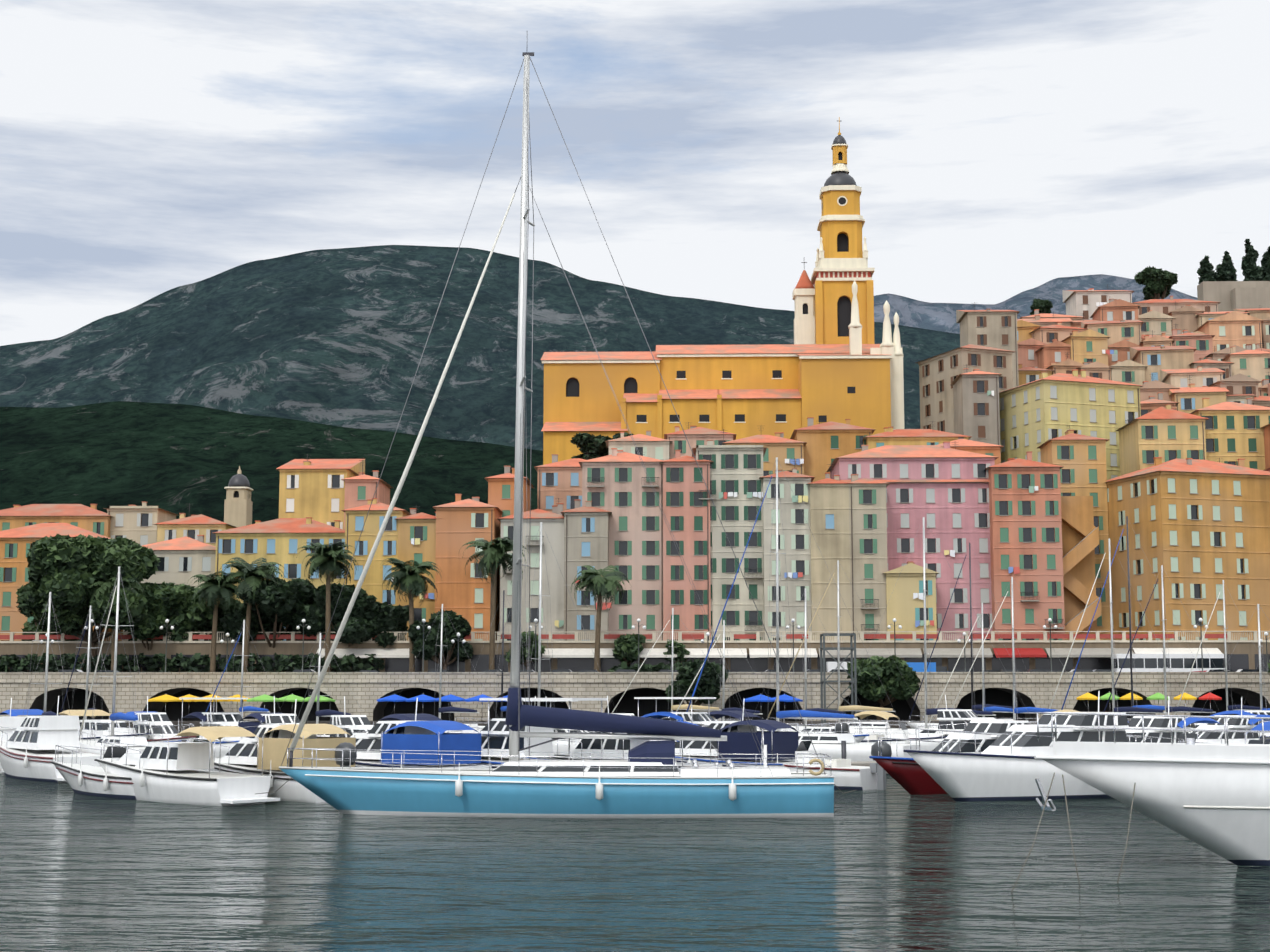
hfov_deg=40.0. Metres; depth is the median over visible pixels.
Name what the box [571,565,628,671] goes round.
palm
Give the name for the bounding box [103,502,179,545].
house
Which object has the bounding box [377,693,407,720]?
parasol
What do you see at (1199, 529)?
big ochre house
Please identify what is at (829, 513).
house
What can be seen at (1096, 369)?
house
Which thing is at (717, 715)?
motor boat
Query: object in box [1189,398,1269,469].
house
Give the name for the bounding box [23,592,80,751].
sail boat
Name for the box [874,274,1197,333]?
mountain ridge
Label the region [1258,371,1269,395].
house
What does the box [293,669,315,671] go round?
car
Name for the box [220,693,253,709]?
parasol
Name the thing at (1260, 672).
sail boat
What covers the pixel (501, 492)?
house
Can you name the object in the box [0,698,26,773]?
motor boat
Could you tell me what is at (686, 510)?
house
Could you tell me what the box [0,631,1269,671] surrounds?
restaurant terrace block
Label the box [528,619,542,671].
street lamp
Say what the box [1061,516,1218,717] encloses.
sail boat
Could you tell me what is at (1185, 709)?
sail boat
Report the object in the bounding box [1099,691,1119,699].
parasol
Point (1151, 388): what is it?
house
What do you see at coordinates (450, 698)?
parasol
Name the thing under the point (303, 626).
street lamp
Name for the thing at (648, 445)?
house
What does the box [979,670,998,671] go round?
car
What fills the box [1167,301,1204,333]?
house
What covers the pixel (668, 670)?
car
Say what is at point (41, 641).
street lamp
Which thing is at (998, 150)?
sky
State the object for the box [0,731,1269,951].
harbour water
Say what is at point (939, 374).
tall beige house
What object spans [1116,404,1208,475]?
house
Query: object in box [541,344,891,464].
basilica body
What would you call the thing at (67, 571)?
tree
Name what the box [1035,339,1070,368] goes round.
house
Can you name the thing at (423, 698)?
parasol
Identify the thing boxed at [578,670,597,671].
car
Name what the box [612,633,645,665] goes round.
tree
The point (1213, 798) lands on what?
big white motor yacht
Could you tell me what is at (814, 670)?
car
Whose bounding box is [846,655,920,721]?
tree
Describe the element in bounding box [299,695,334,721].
parasol
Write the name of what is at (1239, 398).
house
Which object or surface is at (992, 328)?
house
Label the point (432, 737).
motor boat
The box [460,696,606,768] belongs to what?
motor boat
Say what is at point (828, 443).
house
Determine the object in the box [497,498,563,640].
house
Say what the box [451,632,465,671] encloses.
street lamp
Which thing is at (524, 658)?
tree
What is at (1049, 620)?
street lamp
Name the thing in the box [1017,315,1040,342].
house
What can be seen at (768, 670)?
car
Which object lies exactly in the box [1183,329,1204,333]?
house
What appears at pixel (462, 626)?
clipped tree
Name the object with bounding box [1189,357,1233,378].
house
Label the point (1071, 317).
house
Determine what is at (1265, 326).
house
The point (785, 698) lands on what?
parasol
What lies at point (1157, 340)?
house
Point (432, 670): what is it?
car
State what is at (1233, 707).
sail boat
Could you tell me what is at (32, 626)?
tree
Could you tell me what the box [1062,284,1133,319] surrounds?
house
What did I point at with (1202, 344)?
house
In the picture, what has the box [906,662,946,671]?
blue van
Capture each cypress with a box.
[1197,255,1216,283]
[1215,251,1237,280]
[1241,239,1263,280]
[1260,246,1269,280]
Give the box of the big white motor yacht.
[1034,712,1269,865]
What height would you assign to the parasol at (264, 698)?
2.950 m
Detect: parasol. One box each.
[148,694,183,712]
[173,693,204,720]
[194,693,229,711]
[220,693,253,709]
[247,694,282,712]
[275,693,302,701]
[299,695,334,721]
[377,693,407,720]
[405,694,438,701]
[435,693,463,720]
[464,693,499,721]
[743,694,775,701]
[773,693,802,721]
[1076,693,1099,711]
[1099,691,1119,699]
[1120,693,1142,721]
[1147,693,1169,705]
[1174,693,1196,713]
[1199,693,1221,714]
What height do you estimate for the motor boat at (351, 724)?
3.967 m
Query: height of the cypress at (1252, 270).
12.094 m
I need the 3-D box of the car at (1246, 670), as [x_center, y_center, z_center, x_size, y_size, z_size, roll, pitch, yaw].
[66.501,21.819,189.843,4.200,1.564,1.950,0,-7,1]
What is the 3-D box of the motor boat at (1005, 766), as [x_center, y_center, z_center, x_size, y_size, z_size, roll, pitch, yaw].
[15.620,10.220,65.733,14.427,4.215,3.800,5,-8,-32]
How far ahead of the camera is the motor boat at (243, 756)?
63.55 m
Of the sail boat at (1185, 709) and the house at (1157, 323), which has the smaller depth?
the sail boat at (1185, 709)
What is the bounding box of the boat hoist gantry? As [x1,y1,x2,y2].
[820,633,856,726]
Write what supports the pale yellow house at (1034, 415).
on the town hill terrain
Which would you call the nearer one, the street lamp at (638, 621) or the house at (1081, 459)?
the street lamp at (638, 621)
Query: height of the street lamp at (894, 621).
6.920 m
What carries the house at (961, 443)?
on the town hill terrain
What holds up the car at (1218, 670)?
on the quay road
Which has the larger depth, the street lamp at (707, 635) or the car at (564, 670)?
the car at (564, 670)
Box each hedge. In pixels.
[0,652,384,671]
[607,661,681,671]
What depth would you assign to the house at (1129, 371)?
287.37 m
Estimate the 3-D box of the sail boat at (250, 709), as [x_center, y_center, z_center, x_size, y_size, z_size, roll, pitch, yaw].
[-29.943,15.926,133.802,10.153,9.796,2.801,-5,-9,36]
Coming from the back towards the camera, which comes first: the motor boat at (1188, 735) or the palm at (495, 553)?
the palm at (495, 553)
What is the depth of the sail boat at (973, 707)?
147.70 m
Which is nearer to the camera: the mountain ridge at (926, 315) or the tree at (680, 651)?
the tree at (680, 651)
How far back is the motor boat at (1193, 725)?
106.97 m
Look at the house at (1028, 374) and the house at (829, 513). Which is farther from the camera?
the house at (1028, 374)
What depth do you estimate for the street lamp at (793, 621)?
188.88 m
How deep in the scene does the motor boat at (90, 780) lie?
66.27 m
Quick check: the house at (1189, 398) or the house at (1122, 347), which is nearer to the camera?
the house at (1189, 398)
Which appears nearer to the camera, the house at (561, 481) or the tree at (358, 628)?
the tree at (358, 628)
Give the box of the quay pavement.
[125,721,1128,730]
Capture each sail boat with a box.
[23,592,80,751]
[60,606,128,737]
[79,567,167,754]
[200,620,281,741]
[279,633,361,736]
[386,604,494,732]
[455,590,548,729]
[470,522,616,729]
[612,608,748,720]
[676,620,786,730]
[686,457,920,761]
[751,588,873,732]
[766,560,928,733]
[833,517,1031,739]
[906,543,1040,728]
[929,603,1041,727]
[952,577,1089,723]
[1049,539,1197,727]
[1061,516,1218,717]
[1103,565,1237,727]
[1174,580,1269,714]
[1194,604,1269,724]
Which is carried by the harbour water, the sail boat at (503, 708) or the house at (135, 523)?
the sail boat at (503, 708)
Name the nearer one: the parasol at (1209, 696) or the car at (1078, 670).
the parasol at (1209, 696)
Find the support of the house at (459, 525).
on the town hill terrain
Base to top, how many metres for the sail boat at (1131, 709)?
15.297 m
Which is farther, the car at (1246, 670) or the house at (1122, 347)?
the house at (1122, 347)
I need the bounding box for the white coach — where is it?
[1111,654,1224,671]
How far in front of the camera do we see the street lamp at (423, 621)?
189.84 m
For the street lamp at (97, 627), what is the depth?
190.73 m
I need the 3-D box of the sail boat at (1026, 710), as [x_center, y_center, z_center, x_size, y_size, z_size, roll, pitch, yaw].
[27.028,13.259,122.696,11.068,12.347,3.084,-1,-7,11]
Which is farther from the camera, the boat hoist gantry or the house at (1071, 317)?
the house at (1071, 317)
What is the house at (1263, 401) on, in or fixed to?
on the town hill terrain
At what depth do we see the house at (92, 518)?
238.27 m
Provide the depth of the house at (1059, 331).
308.67 m
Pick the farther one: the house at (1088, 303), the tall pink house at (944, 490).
the house at (1088, 303)
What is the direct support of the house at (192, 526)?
on the town hill terrain
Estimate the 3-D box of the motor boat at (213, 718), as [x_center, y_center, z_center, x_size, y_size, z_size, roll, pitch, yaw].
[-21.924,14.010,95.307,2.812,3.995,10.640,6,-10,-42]
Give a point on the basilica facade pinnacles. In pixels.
(888, 347)
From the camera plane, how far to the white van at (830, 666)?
190.49 m
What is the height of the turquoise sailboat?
26.612 m
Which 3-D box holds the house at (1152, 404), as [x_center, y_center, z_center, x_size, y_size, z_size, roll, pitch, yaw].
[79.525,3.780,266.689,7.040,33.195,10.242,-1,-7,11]
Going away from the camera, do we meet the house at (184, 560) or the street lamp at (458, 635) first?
the street lamp at (458, 635)
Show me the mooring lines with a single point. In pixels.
(1036, 832)
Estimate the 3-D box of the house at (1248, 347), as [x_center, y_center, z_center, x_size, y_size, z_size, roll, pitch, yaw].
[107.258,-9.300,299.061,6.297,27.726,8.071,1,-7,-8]
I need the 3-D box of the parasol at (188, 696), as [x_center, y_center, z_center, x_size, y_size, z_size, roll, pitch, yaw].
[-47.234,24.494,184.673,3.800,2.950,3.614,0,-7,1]
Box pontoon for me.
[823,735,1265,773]
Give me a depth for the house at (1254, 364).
287.24 m
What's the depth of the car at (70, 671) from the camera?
192.33 m
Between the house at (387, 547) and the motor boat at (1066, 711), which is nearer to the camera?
the motor boat at (1066, 711)
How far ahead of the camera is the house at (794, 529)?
211.17 m
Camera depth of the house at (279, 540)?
215.31 m
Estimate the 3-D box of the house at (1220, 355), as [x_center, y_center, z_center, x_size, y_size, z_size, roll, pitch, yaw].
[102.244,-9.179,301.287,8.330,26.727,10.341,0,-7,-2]
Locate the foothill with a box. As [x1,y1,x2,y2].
[0,401,542,523]
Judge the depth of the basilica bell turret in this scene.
280.08 m
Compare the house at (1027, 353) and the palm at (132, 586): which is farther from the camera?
the house at (1027, 353)
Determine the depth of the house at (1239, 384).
269.91 m
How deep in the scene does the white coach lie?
194.31 m
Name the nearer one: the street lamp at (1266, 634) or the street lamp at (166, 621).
the street lamp at (1266, 634)
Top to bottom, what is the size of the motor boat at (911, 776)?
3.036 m
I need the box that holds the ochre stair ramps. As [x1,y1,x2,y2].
[1061,496,1102,639]
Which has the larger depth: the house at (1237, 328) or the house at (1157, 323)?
the house at (1157, 323)
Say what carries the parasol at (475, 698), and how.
on the quay pavement
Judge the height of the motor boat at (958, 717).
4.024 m
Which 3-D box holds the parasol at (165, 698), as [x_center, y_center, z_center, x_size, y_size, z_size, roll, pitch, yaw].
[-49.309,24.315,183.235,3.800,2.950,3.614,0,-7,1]
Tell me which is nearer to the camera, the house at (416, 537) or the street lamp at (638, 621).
the street lamp at (638, 621)
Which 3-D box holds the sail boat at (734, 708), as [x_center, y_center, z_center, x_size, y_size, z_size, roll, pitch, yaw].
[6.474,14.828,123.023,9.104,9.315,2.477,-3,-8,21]
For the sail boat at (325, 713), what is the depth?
108.53 m
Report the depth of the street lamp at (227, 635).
190.22 m
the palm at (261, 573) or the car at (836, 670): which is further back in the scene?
the palm at (261, 573)
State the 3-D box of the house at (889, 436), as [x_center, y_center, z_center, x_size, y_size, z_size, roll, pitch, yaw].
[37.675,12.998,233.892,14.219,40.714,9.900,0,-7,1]
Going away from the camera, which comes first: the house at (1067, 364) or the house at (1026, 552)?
the house at (1026, 552)
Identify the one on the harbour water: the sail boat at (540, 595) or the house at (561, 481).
the sail boat at (540, 595)
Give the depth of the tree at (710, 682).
182.37 m
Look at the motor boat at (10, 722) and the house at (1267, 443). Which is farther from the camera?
the house at (1267, 443)
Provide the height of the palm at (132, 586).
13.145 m
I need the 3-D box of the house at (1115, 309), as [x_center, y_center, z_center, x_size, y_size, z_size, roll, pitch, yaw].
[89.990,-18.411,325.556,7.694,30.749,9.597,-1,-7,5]
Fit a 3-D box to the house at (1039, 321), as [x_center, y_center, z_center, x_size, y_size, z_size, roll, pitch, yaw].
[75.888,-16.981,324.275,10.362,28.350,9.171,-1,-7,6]
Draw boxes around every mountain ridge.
[0,245,959,450]
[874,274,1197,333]
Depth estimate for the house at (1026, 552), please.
212.55 m
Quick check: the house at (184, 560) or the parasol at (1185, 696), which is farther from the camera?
the house at (184, 560)
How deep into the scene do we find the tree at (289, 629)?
206.15 m
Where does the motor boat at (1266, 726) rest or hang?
on the harbour water
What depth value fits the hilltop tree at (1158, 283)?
354.12 m
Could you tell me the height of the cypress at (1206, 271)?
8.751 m
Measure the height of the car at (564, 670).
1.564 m
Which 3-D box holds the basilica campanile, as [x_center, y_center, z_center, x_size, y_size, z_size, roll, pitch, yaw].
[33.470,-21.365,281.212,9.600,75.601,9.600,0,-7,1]
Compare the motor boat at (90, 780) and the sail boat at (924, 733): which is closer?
the motor boat at (90, 780)
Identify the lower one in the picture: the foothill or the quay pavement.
the quay pavement
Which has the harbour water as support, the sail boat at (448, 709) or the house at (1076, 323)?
the sail boat at (448, 709)
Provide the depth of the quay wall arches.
188.56 m
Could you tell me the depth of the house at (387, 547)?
214.05 m
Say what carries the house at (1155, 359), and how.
on the town hill terrain
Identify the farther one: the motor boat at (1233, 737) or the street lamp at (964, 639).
the street lamp at (964, 639)
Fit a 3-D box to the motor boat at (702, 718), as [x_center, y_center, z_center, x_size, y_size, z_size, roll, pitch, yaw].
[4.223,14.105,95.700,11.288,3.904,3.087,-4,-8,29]
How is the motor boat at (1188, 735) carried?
on the harbour water
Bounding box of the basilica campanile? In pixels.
[810,117,874,343]
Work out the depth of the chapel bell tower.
264.61 m
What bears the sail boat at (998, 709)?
on the harbour water
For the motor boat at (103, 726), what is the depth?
101.93 m
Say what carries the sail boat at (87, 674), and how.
on the harbour water
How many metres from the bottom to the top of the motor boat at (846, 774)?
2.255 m
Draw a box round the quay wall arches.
[0,672,1269,720]
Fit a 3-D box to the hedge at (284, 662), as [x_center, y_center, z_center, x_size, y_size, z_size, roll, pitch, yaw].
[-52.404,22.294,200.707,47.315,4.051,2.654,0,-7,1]
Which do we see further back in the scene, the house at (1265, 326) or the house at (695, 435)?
the house at (1265, 326)
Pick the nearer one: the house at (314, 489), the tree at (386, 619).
the tree at (386, 619)
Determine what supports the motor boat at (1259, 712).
on the harbour water
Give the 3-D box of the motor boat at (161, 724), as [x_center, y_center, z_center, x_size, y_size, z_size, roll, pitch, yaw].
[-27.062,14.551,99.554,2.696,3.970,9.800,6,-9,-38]
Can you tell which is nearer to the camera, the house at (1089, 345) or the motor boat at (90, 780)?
the motor boat at (90, 780)
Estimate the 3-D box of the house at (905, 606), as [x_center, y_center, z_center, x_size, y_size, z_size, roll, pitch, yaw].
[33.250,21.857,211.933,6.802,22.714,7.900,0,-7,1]
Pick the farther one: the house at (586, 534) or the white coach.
the house at (586, 534)
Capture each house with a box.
[0,504,112,537]
[0,523,122,640]
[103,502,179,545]
[123,535,215,640]
[154,503,236,546]
[213,517,344,640]
[276,454,364,529]
[341,460,392,529]
[341,498,411,605]
[395,505,441,640]
[433,494,502,640]
[485,466,533,631]
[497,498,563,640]
[534,452,589,511]
[561,499,611,640]
[579,448,662,640]
[605,431,672,460]
[659,450,713,640]
[664,422,736,458]
[692,429,766,639]
[722,432,806,475]
[759,461,814,639]
[790,417,875,481]
[806,464,852,639]
[827,442,998,639]
[845,474,889,639]
[863,427,971,449]
[883,561,938,639]
[917,344,1014,432]
[935,437,1003,464]
[950,364,1001,455]
[956,302,1019,387]
[985,451,1064,639]
[999,369,1141,479]
[1017,311,1072,326]
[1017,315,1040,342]
[1018,338,1046,367]
[1018,364,1054,385]
[1019,309,1084,320]
[1030,322,1088,343]
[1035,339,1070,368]
[1037,425,1110,639]
[1046,354,1084,374]
[1060,329,1117,364]
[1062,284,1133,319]
[1067,315,1097,327]
[1077,361,1112,379]
[1081,320,1142,344]
[1090,299,1139,320]
[1106,457,1269,639]
[1108,339,1142,365]
[1111,359,1147,384]
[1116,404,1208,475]
[1130,346,1195,381]
[1133,296,1220,315]
[1138,310,1174,335]
[1139,330,1174,346]
[1140,373,1179,403]
[1140,392,1178,415]
[1141,333,1169,340]
[1160,366,1225,386]
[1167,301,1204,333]
[1169,324,1214,361]
[1169,375,1229,412]
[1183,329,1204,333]
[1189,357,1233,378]
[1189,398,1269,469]
[1194,311,1263,352]
[1195,304,1249,327]
[1205,345,1247,360]
[1208,374,1261,400]
[1222,343,1269,386]
[1226,394,1256,403]
[1233,308,1269,319]
[1245,344,1269,351]
[1252,396,1269,406]
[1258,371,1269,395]
[1261,317,1269,348]
[1261,424,1269,468]
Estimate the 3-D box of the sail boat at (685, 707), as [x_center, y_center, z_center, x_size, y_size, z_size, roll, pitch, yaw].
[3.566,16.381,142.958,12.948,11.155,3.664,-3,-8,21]
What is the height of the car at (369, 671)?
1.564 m
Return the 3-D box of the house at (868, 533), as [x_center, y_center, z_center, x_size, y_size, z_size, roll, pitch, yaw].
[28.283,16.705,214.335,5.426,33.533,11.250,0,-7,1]
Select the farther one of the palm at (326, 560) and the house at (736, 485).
the house at (736, 485)
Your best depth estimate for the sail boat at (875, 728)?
132.18 m
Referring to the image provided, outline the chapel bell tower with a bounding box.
[224,466,252,526]
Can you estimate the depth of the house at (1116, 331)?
308.46 m
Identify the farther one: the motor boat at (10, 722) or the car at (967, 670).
the car at (967, 670)
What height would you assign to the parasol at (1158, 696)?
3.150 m
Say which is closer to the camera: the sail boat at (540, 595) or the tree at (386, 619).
the sail boat at (540, 595)
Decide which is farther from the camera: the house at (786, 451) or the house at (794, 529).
the house at (786, 451)
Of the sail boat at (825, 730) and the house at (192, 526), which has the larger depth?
the house at (192, 526)
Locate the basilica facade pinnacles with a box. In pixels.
[848,280,903,429]
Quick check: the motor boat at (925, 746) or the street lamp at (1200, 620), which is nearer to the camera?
the motor boat at (925, 746)
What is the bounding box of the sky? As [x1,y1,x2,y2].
[0,0,1269,345]
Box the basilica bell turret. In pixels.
[792,262,815,343]
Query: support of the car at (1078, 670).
on the quay road
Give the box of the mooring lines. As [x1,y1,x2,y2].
[256,773,1135,891]
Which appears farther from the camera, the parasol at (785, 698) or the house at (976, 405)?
the house at (976, 405)
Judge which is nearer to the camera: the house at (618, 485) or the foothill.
the house at (618, 485)
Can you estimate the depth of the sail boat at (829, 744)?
92.41 m
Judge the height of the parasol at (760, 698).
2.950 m
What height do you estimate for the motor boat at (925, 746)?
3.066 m
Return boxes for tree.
[16,534,165,665]
[16,604,83,640]
[122,594,187,650]
[153,581,219,643]
[198,599,265,640]
[220,577,325,647]
[280,601,316,640]
[297,582,380,646]
[364,602,408,647]
[407,609,473,669]
[504,631,545,669]
[570,432,633,459]
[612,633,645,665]
[663,640,689,662]
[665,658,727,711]
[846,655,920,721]
[1030,298,1052,314]
[1134,266,1177,299]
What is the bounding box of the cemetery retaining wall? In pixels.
[1197,281,1269,311]
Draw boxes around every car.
[59,670,82,671]
[97,670,118,671]
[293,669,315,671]
[359,670,379,671]
[428,669,449,671]
[482,669,501,671]
[551,669,571,671]
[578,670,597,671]
[615,669,635,671]
[659,670,677,671]
[738,670,758,671]
[765,669,785,671]
[807,669,826,671]
[830,669,848,671]
[951,669,973,671]
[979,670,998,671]
[999,669,1022,671]
[1026,669,1049,671]
[1070,669,1092,671]
[1092,669,1114,671]
[1209,669,1233,671]
[1236,669,1258,671]
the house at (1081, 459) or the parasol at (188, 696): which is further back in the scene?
the house at (1081, 459)
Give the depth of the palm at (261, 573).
200.39 m
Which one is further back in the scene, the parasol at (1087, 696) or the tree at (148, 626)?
the tree at (148, 626)
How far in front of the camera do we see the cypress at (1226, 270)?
357.07 m
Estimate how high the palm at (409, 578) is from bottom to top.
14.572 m
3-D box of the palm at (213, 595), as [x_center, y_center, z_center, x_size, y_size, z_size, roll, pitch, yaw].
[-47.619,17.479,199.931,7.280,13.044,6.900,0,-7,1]
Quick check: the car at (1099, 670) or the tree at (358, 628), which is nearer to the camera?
the car at (1099, 670)
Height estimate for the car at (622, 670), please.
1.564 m
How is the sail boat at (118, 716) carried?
on the harbour water
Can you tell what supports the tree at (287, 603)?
on the quay road
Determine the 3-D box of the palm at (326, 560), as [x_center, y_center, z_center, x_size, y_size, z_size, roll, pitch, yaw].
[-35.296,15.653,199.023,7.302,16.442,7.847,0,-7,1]
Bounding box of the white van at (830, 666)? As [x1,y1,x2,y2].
[826,662,849,671]
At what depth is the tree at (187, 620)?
202.97 m
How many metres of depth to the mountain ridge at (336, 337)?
3816.26 m
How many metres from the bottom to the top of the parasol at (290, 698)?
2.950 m
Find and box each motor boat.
[0,696,102,782]
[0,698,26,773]
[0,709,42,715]
[50,745,136,799]
[58,710,150,740]
[94,726,279,805]
[116,696,196,742]
[178,696,280,757]
[188,699,356,802]
[238,696,329,737]
[317,698,491,767]
[330,696,372,736]
[373,714,481,732]
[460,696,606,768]
[527,721,722,770]
[531,701,626,744]
[597,696,707,742]
[616,699,798,766]
[634,697,798,733]
[706,740,891,789]
[709,710,869,742]
[834,711,968,750]
[869,720,1028,794]
[903,691,1128,800]
[937,695,1036,733]
[1054,710,1078,711]
[1125,696,1228,743]
[1127,733,1196,742]
[1178,721,1269,743]
[1188,697,1269,743]
[1188,723,1269,738]
[1210,710,1269,739]
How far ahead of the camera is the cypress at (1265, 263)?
359.36 m
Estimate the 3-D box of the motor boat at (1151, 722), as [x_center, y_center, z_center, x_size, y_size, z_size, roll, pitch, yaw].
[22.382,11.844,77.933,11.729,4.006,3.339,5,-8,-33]
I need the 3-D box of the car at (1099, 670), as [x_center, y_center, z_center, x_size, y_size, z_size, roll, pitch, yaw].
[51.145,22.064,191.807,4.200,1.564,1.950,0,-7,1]
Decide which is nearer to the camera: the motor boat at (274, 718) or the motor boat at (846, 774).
the motor boat at (846, 774)
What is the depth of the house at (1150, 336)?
313.78 m
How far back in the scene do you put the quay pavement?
179.42 m
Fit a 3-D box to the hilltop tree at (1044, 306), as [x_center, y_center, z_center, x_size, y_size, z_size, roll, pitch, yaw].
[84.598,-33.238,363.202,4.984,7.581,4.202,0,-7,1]
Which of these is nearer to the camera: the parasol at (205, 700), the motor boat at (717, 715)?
the motor boat at (717, 715)
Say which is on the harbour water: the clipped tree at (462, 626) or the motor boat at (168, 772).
the motor boat at (168, 772)
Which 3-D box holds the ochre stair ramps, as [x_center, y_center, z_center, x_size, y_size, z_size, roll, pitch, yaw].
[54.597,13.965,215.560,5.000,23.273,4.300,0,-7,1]
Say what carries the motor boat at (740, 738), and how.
on the harbour water
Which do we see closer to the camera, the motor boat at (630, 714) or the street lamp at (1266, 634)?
the motor boat at (630, 714)
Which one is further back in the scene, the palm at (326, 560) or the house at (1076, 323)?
the house at (1076, 323)
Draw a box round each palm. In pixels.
[83,572,146,669]
[188,571,247,671]
[219,557,286,671]
[293,541,357,671]
[380,557,441,671]
[458,537,528,669]
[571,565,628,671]
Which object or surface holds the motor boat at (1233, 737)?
on the harbour water
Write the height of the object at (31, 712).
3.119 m
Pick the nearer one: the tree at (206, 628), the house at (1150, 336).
the tree at (206, 628)
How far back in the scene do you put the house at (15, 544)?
216.40 m
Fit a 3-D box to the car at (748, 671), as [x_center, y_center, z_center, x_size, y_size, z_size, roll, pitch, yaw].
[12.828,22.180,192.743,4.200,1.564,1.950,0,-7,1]
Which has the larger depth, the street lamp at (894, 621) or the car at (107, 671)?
the car at (107, 671)
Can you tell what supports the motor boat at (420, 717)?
on the harbour water
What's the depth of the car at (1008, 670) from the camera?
189.80 m
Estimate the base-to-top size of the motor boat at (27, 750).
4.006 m
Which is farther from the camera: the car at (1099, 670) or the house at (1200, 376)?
the house at (1200, 376)
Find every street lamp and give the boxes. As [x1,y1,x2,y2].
[40,633,53,668]
[84,619,98,671]
[160,619,173,671]
[220,633,234,671]
[296,619,310,671]
[416,619,430,671]
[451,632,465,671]
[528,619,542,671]
[631,618,645,671]
[701,632,714,662]
[786,618,799,671]
[887,618,901,654]
[957,632,969,671]
[1043,618,1056,671]
[1194,618,1207,671]
[1260,632,1269,670]
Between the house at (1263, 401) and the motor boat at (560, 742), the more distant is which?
the house at (1263, 401)
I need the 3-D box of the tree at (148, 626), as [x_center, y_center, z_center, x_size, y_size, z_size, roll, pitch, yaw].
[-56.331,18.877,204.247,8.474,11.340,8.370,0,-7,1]
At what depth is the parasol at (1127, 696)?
180.21 m
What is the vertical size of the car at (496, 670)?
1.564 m
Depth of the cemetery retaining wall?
348.23 m
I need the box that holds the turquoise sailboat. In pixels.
[279,52,833,818]
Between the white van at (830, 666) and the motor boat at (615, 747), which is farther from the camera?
the white van at (830, 666)
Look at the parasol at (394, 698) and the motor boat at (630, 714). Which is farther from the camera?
the parasol at (394, 698)
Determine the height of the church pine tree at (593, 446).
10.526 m
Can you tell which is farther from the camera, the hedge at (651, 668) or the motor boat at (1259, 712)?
the hedge at (651, 668)
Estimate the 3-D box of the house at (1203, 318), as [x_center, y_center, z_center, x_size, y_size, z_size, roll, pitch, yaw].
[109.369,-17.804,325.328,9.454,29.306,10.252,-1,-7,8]
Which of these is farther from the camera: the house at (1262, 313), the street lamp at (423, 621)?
the house at (1262, 313)
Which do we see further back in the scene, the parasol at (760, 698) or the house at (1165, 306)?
the house at (1165, 306)
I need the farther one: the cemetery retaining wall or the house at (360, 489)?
the cemetery retaining wall
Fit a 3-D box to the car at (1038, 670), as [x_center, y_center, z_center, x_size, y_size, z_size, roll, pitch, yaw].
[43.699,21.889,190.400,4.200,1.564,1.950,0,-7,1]

